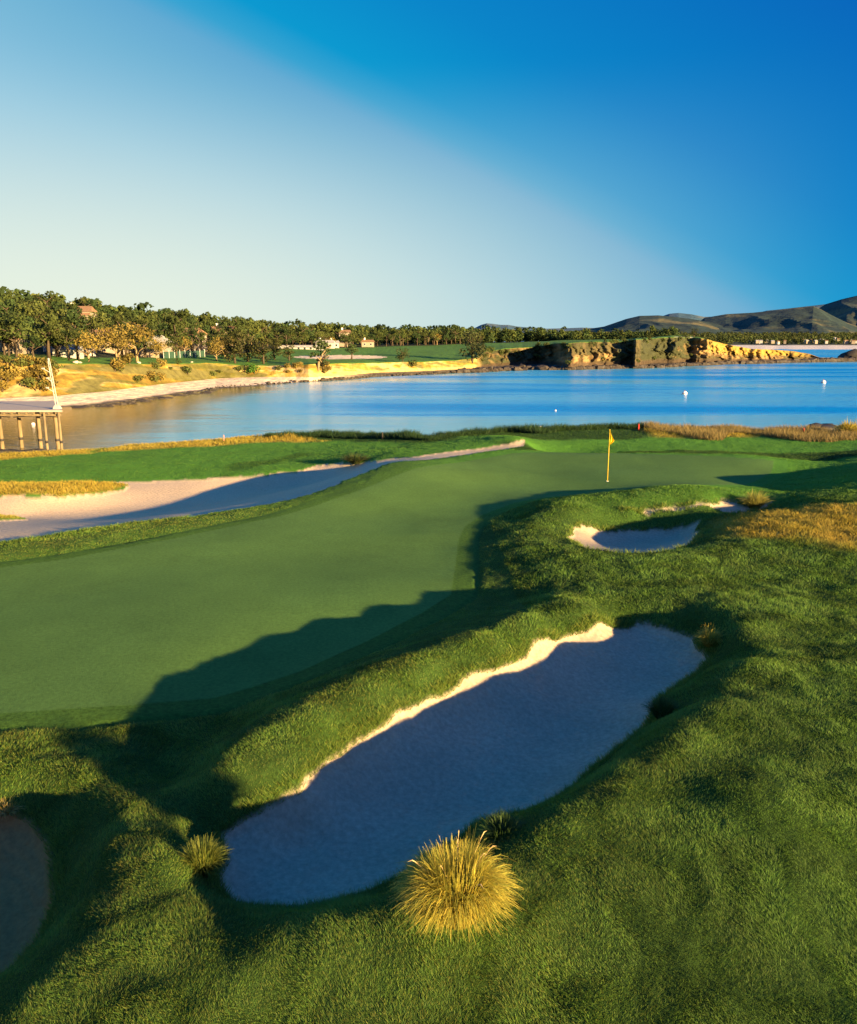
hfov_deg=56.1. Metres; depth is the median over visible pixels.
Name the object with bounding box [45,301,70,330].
pine tree
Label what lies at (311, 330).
pine tree
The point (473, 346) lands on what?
cypress tree
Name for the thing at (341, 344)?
house
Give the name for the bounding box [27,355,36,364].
shrub
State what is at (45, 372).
shrub
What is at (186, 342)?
oak tree
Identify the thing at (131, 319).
pine tree
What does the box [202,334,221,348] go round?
cypress tree
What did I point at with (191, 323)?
pine tree
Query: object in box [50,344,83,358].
house
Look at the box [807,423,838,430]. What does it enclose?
sea rock
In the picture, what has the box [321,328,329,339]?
pine tree
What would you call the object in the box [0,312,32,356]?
cypress tree
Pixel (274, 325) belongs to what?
pine tree
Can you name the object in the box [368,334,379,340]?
cypress tree
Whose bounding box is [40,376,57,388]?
shrub
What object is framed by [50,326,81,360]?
cypress tree
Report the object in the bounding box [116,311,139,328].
pine tree
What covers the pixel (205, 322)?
cypress tree
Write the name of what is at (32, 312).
cypress tree
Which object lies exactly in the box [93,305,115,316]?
cypress tree
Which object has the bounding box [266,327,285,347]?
cypress tree
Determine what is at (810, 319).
hills
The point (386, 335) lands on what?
cypress tree
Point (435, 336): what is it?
pine tree
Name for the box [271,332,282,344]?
pine tree
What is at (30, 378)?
shrub
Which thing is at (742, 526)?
rough grass
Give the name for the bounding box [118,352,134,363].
shrub
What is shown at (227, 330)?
cypress tree
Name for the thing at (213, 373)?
shrub
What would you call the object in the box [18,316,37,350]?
cypress tree
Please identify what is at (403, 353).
cypress tree
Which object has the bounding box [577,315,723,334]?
hills
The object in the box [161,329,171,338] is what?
pine tree
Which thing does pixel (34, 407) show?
pier
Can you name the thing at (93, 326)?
cypress tree
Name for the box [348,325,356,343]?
pine tree
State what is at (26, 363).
shrub
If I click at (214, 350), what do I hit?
oak tree
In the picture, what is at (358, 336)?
cypress tree
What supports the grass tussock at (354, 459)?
on the ground at (222, 618)
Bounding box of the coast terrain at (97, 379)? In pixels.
[0,336,820,406]
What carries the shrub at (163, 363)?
on the coast terrain at (97, 379)
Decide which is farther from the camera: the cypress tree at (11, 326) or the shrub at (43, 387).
the cypress tree at (11, 326)
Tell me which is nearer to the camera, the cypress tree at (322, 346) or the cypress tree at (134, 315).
the cypress tree at (322, 346)
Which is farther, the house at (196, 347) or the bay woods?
the bay woods
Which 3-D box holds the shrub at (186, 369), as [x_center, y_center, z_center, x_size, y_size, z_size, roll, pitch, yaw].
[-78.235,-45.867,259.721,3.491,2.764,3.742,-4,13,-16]
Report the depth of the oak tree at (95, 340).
219.88 m
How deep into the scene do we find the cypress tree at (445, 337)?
584.18 m
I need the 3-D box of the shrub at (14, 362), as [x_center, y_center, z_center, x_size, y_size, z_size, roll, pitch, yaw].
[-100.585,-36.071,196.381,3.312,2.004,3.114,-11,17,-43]
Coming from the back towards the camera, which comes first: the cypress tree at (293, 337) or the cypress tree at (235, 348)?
the cypress tree at (293, 337)
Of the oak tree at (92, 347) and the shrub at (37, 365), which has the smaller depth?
the shrub at (37, 365)
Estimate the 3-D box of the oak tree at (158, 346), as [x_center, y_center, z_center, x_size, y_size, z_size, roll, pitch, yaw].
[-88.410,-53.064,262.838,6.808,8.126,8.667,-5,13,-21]
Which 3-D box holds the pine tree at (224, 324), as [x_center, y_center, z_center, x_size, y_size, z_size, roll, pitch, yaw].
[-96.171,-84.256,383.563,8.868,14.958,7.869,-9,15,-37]
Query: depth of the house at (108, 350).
289.27 m
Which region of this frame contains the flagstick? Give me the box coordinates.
[607,429,613,480]
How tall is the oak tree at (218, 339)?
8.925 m
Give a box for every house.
[0,329,31,353]
[43,342,95,355]
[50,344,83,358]
[71,303,96,316]
[95,330,125,353]
[123,335,171,357]
[171,328,207,350]
[211,323,243,346]
[279,345,323,349]
[316,338,335,348]
[330,338,339,347]
[339,328,350,346]
[362,338,374,346]
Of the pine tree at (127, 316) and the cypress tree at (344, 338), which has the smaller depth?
the pine tree at (127, 316)
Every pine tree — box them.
[0,299,18,315]
[5,296,22,306]
[11,303,32,320]
[19,296,37,303]
[31,313,60,358]
[35,290,59,308]
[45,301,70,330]
[56,303,79,323]
[61,306,90,337]
[77,297,90,305]
[85,299,99,312]
[105,313,130,356]
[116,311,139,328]
[119,323,142,356]
[128,317,138,326]
[131,314,155,357]
[138,310,150,319]
[144,316,155,328]
[156,308,169,319]
[156,320,167,327]
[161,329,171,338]
[166,314,189,350]
[168,309,189,350]
[184,327,198,350]
[185,316,200,350]
[194,332,206,350]
[202,325,213,350]
[211,324,226,352]
[219,318,231,325]
[220,320,233,333]
[229,316,251,353]
[257,322,269,347]
[259,319,273,346]
[271,323,282,342]
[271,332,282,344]
[279,329,292,345]
[295,324,306,344]
[295,327,309,344]
[307,323,316,344]
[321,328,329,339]
[333,329,341,342]
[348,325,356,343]
[388,328,396,345]
[393,328,403,345]
[400,333,406,345]
[414,333,421,345]
[430,330,439,344]
[441,328,449,340]
[451,324,459,343]
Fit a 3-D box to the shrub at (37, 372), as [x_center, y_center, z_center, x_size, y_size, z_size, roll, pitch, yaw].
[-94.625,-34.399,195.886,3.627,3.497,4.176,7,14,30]
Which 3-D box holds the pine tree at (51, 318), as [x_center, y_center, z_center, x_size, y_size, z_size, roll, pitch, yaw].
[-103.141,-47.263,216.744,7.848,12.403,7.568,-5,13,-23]
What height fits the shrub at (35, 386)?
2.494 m
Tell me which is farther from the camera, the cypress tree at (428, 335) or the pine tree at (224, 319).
the cypress tree at (428, 335)
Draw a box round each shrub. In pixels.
[0,355,11,363]
[0,369,10,379]
[0,381,10,391]
[4,363,19,371]
[4,371,15,381]
[7,366,24,378]
[11,361,24,366]
[17,353,27,358]
[17,357,35,366]
[20,379,37,387]
[22,377,36,381]
[23,369,32,377]
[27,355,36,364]
[27,364,42,378]
[28,381,38,390]
[31,364,46,376]
[35,357,52,365]
[35,378,47,387]
[36,366,48,376]
[39,383,50,391]
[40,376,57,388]
[46,366,59,376]
[49,362,64,370]
[110,357,125,371]
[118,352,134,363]
[132,375,145,381]
[146,370,156,379]
[148,361,160,369]
[148,374,159,381]
[156,358,166,365]
[157,372,166,380]
[183,366,191,373]
[209,370,216,376]
[245,363,260,373]
[407,360,417,366]
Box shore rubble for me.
[70,357,856,407]
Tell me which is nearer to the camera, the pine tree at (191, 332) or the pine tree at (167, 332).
the pine tree at (167, 332)
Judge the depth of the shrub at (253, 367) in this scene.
285.15 m
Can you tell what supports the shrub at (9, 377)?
on the coast terrain at (97, 379)
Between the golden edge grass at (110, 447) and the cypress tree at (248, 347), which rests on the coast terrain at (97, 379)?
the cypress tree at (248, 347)
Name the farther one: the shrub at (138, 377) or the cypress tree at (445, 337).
the cypress tree at (445, 337)
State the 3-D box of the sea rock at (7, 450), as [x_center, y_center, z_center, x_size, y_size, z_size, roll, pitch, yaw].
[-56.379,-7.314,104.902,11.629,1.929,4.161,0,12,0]
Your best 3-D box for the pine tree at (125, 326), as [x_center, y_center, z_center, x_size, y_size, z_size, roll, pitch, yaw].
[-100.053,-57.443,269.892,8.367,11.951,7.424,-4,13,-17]
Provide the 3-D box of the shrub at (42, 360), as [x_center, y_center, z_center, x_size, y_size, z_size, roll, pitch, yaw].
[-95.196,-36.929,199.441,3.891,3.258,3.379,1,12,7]
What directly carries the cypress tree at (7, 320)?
on the coast terrain at (97, 379)
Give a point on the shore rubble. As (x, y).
(519, 367)
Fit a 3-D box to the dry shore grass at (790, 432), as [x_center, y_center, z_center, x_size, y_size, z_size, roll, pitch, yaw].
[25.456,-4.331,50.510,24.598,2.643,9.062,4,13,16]
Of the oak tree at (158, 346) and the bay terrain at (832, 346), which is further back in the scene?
the bay terrain at (832, 346)
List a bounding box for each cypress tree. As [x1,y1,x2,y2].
[0,290,19,312]
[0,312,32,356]
[0,316,25,355]
[0,320,20,354]
[0,321,24,347]
[3,310,33,327]
[15,298,50,347]
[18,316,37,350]
[20,335,42,356]
[31,323,62,350]
[34,307,68,325]
[40,324,68,356]
[42,313,69,329]
[45,338,63,356]
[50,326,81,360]
[60,329,86,359]
[76,314,104,339]
[88,311,112,328]
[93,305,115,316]
[125,312,140,321]
[137,319,170,337]
[140,325,164,340]
[149,312,170,323]
[154,323,167,330]
[164,337,183,359]
[167,322,186,337]
[171,325,190,350]
[199,318,219,338]
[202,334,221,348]
[217,326,235,340]
[218,337,234,358]
[223,335,245,362]
[228,329,249,352]
[235,332,259,361]
[239,320,261,339]
[242,328,259,339]
[249,322,263,337]
[252,338,272,363]
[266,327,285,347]
[267,341,282,359]
[282,345,294,360]
[285,330,300,344]
[296,331,309,343]
[303,329,315,344]
[308,339,330,370]
[314,331,327,341]
[315,355,328,372]
[339,335,352,347]
[340,331,354,346]
[345,343,358,359]
[355,332,365,346]
[359,331,370,339]
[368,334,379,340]
[371,331,381,345]
[378,329,392,345]
[395,348,409,361]
[403,332,412,344]
[422,331,434,344]
[442,335,449,343]
[448,328,458,343]
[459,330,487,363]
[690,328,698,335]
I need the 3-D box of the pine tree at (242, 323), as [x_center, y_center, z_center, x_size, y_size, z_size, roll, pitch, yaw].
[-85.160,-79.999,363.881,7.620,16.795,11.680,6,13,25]
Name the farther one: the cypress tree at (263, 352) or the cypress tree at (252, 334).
the cypress tree at (252, 334)
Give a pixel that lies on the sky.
(547, 164)
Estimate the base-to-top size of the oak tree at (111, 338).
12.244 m
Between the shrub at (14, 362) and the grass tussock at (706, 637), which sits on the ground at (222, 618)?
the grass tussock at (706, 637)
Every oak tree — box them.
[74,330,104,361]
[83,336,101,356]
[96,325,129,356]
[97,321,138,359]
[114,323,153,361]
[146,337,167,358]
[174,336,191,350]
[205,339,228,360]
[213,336,236,356]
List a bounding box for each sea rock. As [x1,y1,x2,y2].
[0,449,34,452]
[26,449,51,451]
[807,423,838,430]
[838,349,856,357]
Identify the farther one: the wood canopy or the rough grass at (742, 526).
the wood canopy
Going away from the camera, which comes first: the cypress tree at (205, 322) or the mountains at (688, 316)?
the cypress tree at (205, 322)
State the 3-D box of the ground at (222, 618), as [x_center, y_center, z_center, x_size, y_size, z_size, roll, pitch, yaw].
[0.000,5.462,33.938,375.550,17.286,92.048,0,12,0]
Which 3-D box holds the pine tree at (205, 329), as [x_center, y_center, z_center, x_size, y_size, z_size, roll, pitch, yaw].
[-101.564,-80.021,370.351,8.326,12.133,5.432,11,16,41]
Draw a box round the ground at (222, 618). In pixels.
[0,428,856,1023]
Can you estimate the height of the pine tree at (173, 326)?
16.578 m
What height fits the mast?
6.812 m
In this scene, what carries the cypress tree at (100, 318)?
on the coast terrain at (97, 379)
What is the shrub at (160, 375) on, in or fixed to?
on the coast terrain at (97, 379)
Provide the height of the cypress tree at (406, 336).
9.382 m
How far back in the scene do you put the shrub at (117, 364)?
220.30 m
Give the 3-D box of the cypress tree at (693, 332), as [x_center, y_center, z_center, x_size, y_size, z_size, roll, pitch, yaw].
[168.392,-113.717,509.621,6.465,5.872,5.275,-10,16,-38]
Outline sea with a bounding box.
[1,341,856,450]
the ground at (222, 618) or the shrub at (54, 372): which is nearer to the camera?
the ground at (222, 618)
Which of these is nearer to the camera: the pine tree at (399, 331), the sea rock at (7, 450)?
the sea rock at (7, 450)
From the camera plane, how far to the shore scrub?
53.38 m
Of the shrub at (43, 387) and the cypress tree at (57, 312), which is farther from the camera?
the cypress tree at (57, 312)
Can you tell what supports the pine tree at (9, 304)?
on the coast terrain at (97, 379)
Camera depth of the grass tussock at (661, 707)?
12.50 m
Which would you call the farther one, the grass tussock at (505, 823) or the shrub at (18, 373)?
the shrub at (18, 373)
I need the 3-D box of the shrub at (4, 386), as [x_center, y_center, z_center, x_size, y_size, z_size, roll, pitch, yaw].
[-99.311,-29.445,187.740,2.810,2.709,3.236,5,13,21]
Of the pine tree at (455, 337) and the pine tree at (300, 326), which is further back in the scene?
the pine tree at (455, 337)
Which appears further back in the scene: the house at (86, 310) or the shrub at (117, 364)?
the house at (86, 310)
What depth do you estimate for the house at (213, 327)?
413.17 m
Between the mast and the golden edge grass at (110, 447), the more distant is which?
the mast
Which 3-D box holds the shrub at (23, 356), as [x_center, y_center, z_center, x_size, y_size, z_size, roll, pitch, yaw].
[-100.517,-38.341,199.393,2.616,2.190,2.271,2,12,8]
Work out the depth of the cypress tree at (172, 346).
276.64 m
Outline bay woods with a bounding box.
[572,331,856,343]
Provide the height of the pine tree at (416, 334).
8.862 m
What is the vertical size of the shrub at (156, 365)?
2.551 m
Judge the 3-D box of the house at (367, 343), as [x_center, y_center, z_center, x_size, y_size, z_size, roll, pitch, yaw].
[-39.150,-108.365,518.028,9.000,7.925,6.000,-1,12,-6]
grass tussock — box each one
[0,798,25,817]
[175,833,231,879]
[340,453,369,463]
[385,823,527,943]
[469,809,526,846]
[640,693,679,718]
[692,624,724,647]
[738,488,775,508]
[831,418,856,431]
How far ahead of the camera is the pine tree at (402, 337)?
554.82 m
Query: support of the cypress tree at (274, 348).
on the coast terrain at (97, 379)
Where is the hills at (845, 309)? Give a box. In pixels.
[819,296,856,325]
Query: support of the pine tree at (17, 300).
on the coast terrain at (97, 379)
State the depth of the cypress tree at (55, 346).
224.28 m
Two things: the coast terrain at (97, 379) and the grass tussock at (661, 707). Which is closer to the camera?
the grass tussock at (661, 707)
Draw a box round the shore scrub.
[262,421,643,440]
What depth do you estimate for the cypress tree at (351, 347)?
333.62 m
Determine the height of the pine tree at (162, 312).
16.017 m
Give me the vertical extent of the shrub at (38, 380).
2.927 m
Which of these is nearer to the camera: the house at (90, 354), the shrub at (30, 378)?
the shrub at (30, 378)
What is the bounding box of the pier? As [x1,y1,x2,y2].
[0,401,62,449]
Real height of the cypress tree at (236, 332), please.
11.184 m
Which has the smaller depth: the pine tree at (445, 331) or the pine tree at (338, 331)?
the pine tree at (338, 331)
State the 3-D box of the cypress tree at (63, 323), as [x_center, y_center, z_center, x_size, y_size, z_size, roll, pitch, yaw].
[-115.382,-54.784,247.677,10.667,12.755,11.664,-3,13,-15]
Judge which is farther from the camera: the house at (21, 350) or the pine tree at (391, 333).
the pine tree at (391, 333)
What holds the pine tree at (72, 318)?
on the coast terrain at (97, 379)
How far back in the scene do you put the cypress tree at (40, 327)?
219.76 m
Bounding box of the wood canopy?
[0,286,679,343]
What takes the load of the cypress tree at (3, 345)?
on the coast terrain at (97, 379)
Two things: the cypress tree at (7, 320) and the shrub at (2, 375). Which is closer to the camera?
the shrub at (2, 375)
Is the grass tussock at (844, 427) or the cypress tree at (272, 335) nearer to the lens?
the grass tussock at (844, 427)
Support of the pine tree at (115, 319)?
on the coast terrain at (97, 379)
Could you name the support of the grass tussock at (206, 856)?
on the ground at (222, 618)
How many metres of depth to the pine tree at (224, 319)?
418.94 m
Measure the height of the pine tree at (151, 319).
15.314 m
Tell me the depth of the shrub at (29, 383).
190.76 m
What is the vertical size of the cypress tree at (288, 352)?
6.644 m
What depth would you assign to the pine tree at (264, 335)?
416.16 m
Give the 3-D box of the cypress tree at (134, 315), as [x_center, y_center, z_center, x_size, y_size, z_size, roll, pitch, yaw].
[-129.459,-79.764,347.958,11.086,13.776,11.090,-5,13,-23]
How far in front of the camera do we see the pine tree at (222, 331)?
355.59 m
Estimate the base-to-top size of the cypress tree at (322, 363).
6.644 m
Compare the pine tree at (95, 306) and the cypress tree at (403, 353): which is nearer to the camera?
the cypress tree at (403, 353)
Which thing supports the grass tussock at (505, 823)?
on the ground at (222, 618)
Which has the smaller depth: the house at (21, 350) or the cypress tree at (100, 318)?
the house at (21, 350)
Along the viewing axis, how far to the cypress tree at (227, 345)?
313.60 m
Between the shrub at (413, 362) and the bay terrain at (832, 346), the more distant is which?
the bay terrain at (832, 346)
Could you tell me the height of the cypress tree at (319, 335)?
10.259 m
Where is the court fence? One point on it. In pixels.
(181, 354)
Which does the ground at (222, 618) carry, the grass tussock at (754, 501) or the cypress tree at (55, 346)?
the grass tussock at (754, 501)
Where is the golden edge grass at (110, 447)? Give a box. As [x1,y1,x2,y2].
[0,436,250,454]
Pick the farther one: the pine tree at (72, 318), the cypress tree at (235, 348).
the cypress tree at (235, 348)
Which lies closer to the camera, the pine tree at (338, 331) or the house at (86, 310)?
the house at (86, 310)
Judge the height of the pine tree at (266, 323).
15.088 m
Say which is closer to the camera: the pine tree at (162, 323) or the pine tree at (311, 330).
the pine tree at (162, 323)
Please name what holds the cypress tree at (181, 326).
on the coast terrain at (97, 379)
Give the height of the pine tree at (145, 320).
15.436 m
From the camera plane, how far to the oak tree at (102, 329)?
260.02 m
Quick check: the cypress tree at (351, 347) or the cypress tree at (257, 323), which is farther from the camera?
the cypress tree at (257, 323)
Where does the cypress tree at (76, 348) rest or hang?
on the coast terrain at (97, 379)
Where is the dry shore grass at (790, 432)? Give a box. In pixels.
[639,420,856,441]
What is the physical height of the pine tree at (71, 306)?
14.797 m
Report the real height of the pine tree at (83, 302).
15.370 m
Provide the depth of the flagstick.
32.83 m
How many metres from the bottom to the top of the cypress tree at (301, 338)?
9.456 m
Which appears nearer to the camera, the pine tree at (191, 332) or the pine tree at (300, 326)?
the pine tree at (191, 332)
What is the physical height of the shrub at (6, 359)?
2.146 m
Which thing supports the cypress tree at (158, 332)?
on the coast terrain at (97, 379)
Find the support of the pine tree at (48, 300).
on the coast terrain at (97, 379)
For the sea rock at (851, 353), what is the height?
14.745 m
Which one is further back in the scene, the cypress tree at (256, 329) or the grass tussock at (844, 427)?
the cypress tree at (256, 329)
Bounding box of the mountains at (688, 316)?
[664,304,824,319]
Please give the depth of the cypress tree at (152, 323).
303.96 m
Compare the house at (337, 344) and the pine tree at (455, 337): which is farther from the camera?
the pine tree at (455, 337)
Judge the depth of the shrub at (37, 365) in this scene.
195.57 m
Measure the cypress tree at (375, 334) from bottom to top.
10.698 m
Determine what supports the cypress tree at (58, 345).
on the coast terrain at (97, 379)
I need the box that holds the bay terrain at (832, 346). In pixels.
[694,336,856,349]
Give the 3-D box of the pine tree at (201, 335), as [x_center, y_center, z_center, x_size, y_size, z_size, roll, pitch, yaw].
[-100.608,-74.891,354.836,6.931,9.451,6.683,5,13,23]
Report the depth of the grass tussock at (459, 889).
7.13 m
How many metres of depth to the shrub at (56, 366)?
200.30 m
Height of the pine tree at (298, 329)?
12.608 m
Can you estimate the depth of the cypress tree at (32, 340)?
212.25 m
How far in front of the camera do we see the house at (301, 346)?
428.33 m
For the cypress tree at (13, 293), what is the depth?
312.44 m
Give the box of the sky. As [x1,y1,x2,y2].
[0,0,856,331]
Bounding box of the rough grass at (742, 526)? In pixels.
[0,426,856,1023]
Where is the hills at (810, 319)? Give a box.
[701,306,856,334]
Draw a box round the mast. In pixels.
[41,358,61,408]
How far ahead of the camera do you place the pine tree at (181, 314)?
344.66 m
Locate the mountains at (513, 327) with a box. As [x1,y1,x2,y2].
[476,323,590,331]
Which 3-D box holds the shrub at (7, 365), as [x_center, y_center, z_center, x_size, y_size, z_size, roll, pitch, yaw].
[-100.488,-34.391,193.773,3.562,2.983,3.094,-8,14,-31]
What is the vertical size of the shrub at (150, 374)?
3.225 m
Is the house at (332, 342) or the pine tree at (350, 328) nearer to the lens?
the house at (332, 342)
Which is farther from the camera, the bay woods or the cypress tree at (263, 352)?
the bay woods
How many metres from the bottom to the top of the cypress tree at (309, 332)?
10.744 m
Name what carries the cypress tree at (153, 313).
on the coast terrain at (97, 379)
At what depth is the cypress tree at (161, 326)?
330.98 m
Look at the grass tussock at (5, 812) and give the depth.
10.35 m
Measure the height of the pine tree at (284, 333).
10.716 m
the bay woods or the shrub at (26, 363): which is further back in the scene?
the bay woods
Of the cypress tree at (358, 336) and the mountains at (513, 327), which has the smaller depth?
the cypress tree at (358, 336)
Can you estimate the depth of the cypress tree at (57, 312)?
259.66 m
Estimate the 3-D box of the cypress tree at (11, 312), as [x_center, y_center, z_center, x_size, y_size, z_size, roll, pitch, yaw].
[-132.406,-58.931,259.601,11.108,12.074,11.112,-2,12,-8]
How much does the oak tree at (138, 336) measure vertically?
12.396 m
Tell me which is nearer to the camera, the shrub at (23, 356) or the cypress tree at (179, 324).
the shrub at (23, 356)
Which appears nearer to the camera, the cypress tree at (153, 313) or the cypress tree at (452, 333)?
the cypress tree at (153, 313)
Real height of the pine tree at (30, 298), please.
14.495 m
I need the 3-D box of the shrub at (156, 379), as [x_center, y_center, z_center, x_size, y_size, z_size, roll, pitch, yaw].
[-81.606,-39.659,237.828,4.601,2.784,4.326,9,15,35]
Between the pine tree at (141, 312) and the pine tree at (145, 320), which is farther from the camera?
the pine tree at (141, 312)
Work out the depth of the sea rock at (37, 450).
108.06 m
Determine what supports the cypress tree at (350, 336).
on the coast terrain at (97, 379)
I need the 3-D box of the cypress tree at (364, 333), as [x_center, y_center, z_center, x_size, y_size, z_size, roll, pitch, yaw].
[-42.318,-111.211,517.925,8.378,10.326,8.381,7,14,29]
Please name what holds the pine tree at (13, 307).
on the coast terrain at (97, 379)
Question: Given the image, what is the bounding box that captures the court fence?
[163,349,204,357]
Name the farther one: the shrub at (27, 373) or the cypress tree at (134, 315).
the cypress tree at (134, 315)
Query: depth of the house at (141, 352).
289.52 m

